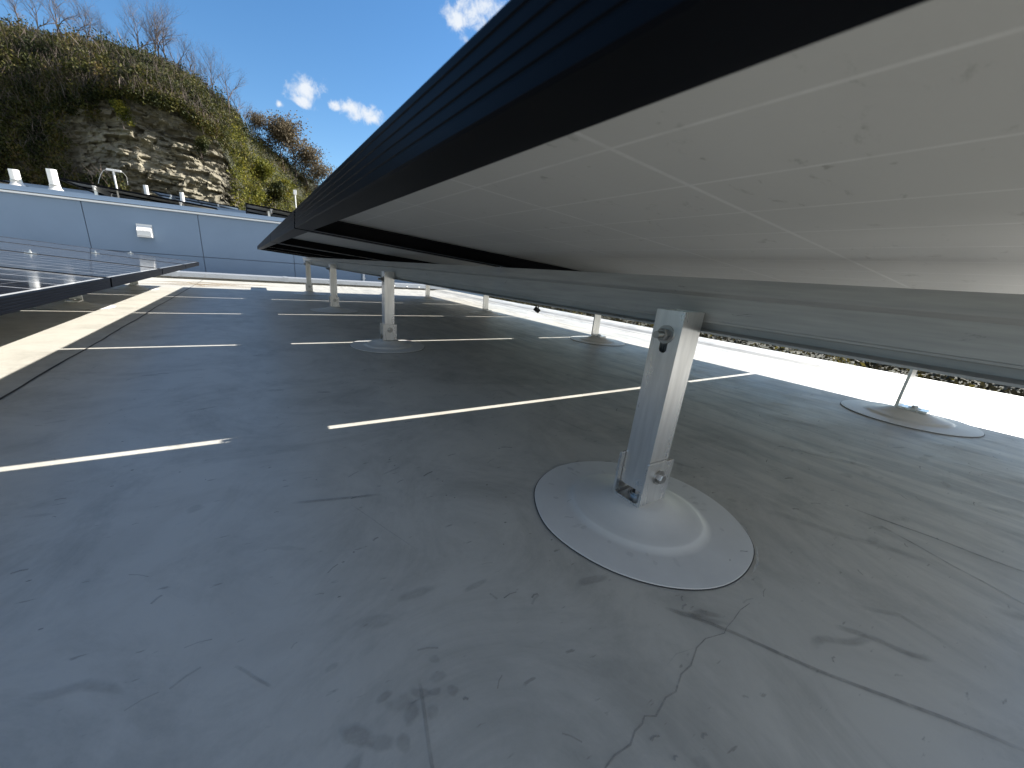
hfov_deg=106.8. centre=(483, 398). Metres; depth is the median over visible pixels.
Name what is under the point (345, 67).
sky
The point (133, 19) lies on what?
bare tree
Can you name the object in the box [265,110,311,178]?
tree
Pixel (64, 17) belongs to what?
bare tree
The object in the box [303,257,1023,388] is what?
mounting rail
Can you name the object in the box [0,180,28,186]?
solar panel
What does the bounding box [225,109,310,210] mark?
autumn brush
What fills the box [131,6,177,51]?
bare tree
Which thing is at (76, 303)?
rail foot
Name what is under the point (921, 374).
valley brush
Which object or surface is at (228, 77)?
bare tree
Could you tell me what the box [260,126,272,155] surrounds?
bare tree
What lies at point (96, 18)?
bare tree
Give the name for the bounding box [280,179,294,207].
leafy tree
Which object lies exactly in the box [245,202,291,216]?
solar panel
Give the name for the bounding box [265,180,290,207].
leafy tree
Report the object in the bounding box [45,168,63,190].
vent pipe
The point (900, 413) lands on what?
rail foot
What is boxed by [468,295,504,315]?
rail foot
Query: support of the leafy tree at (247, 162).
on the hill
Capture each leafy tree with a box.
[109,99,135,128]
[192,135,212,156]
[231,142,253,176]
[247,185,268,204]
[250,159,278,185]
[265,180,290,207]
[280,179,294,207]
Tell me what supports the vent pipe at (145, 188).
on the neighbouring building at (215, 241)
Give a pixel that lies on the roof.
(260, 525)
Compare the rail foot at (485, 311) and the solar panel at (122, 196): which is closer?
the rail foot at (485, 311)
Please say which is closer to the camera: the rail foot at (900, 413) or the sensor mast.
the rail foot at (900, 413)
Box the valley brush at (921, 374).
[489,296,1023,396]
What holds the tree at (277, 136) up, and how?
on the hill
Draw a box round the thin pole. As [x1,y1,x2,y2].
[293,190,296,207]
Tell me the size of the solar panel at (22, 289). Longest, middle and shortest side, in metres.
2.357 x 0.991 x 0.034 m
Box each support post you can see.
[292,261,326,295]
[310,264,357,312]
[350,271,424,353]
[534,308,754,590]
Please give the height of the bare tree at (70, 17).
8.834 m
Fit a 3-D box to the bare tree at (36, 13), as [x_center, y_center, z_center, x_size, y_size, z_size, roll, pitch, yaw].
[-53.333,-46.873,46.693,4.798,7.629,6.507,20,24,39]
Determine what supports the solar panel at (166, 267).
on the rail
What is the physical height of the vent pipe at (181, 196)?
0.565 m
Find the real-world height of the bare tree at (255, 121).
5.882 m
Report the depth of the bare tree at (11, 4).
46.51 m
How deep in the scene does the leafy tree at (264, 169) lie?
56.39 m
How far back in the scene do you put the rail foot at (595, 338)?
2.43 m
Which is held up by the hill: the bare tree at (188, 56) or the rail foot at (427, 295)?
the bare tree at (188, 56)
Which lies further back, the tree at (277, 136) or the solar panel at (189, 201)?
the tree at (277, 136)
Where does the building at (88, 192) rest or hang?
on the ground
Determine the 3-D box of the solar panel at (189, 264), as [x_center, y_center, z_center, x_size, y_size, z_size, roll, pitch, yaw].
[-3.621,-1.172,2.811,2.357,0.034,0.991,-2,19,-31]
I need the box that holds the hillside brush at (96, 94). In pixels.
[0,14,320,211]
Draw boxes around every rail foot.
[33,295,116,309]
[108,281,158,289]
[414,285,441,300]
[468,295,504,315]
[570,314,624,345]
[840,369,984,437]
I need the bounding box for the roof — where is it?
[0,277,1023,767]
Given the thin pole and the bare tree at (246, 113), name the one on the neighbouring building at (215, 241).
the thin pole
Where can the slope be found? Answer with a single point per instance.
(852, 363)
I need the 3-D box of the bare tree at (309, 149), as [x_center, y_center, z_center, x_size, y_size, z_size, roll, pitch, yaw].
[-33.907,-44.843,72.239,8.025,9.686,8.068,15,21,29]
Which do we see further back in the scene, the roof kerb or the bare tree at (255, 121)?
the bare tree at (255, 121)
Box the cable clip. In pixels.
[533,304,539,312]
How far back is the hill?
40.02 m
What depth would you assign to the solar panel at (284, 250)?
3.29 m
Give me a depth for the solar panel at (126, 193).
7.68 m
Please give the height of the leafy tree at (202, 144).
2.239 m
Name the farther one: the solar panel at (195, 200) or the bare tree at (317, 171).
the bare tree at (317, 171)
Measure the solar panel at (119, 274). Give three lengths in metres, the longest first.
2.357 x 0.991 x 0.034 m
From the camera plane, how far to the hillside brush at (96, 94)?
38.50 m
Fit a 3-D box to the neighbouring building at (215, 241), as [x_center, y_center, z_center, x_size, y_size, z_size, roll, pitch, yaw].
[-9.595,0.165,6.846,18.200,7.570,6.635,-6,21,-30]
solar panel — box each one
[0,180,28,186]
[0,236,198,268]
[0,241,185,274]
[0,250,161,286]
[0,267,110,315]
[58,177,217,209]
[79,187,165,203]
[151,190,238,209]
[158,195,221,207]
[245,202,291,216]
[246,209,286,217]
[257,245,318,257]
[259,241,340,258]
[263,234,383,260]
[270,210,499,266]
[295,0,1023,293]
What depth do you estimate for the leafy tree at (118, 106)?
37.35 m
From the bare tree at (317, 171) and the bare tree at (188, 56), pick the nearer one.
the bare tree at (188, 56)
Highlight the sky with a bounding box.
[0,0,508,184]
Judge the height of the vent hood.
0.162 m
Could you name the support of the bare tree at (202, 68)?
on the hill
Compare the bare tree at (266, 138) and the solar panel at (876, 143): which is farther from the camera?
the bare tree at (266, 138)
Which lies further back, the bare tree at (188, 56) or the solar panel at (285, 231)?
the bare tree at (188, 56)
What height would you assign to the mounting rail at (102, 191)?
0.075 m
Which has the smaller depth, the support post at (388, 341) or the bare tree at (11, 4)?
the support post at (388, 341)
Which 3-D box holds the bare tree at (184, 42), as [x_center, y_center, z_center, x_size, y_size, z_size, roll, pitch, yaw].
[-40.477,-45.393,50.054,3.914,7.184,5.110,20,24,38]
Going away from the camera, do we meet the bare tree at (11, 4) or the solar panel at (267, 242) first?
the solar panel at (267, 242)
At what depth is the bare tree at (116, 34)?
47.16 m
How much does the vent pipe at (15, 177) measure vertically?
0.237 m
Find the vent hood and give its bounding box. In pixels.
[136,224,153,237]
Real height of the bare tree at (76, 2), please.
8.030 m
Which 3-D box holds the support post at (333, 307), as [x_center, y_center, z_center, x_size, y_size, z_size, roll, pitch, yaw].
[-1.134,-0.837,2.873,0.348,0.337,0.346,-6,21,-30]
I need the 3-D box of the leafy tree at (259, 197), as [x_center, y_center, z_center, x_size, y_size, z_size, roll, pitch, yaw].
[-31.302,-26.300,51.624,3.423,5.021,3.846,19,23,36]
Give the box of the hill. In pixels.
[0,61,312,211]
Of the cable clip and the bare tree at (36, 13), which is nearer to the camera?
the cable clip
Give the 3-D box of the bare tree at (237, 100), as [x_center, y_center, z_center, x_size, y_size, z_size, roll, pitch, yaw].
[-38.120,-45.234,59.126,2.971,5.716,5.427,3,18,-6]
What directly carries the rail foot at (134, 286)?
on the roof
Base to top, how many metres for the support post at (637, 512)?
0.337 m
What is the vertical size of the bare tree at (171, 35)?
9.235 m
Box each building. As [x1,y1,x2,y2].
[0,183,482,296]
[9,181,245,212]
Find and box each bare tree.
[0,0,28,22]
[18,0,79,30]
[34,0,91,31]
[52,1,106,33]
[64,0,98,38]
[65,6,111,41]
[93,16,134,46]
[117,0,180,48]
[124,0,183,57]
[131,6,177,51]
[133,1,180,56]
[152,18,193,61]
[170,32,201,73]
[176,42,222,89]
[186,51,215,84]
[213,51,245,109]
[222,83,247,112]
[234,102,252,135]
[243,108,270,144]
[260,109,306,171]
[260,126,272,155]
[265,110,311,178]
[281,132,329,186]
[292,151,334,188]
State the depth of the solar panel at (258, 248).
4.11 m
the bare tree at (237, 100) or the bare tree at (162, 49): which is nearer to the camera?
the bare tree at (162, 49)
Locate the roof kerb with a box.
[156,271,449,289]
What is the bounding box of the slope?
[490,297,1023,394]
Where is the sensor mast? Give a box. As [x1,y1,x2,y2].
[98,168,127,197]
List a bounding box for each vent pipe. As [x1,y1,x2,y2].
[7,168,24,185]
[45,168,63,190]
[143,185,150,201]
[179,192,184,201]
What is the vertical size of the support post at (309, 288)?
0.337 m
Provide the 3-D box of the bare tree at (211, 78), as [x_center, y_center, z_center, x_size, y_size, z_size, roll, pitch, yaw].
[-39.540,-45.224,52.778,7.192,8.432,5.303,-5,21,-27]
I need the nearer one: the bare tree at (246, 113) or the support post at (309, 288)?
the support post at (309, 288)
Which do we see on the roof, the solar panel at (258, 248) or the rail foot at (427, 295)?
the rail foot at (427, 295)
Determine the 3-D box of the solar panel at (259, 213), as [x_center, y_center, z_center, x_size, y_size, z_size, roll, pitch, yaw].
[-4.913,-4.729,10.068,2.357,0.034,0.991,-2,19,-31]
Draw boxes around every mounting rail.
[91,185,121,197]
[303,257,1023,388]

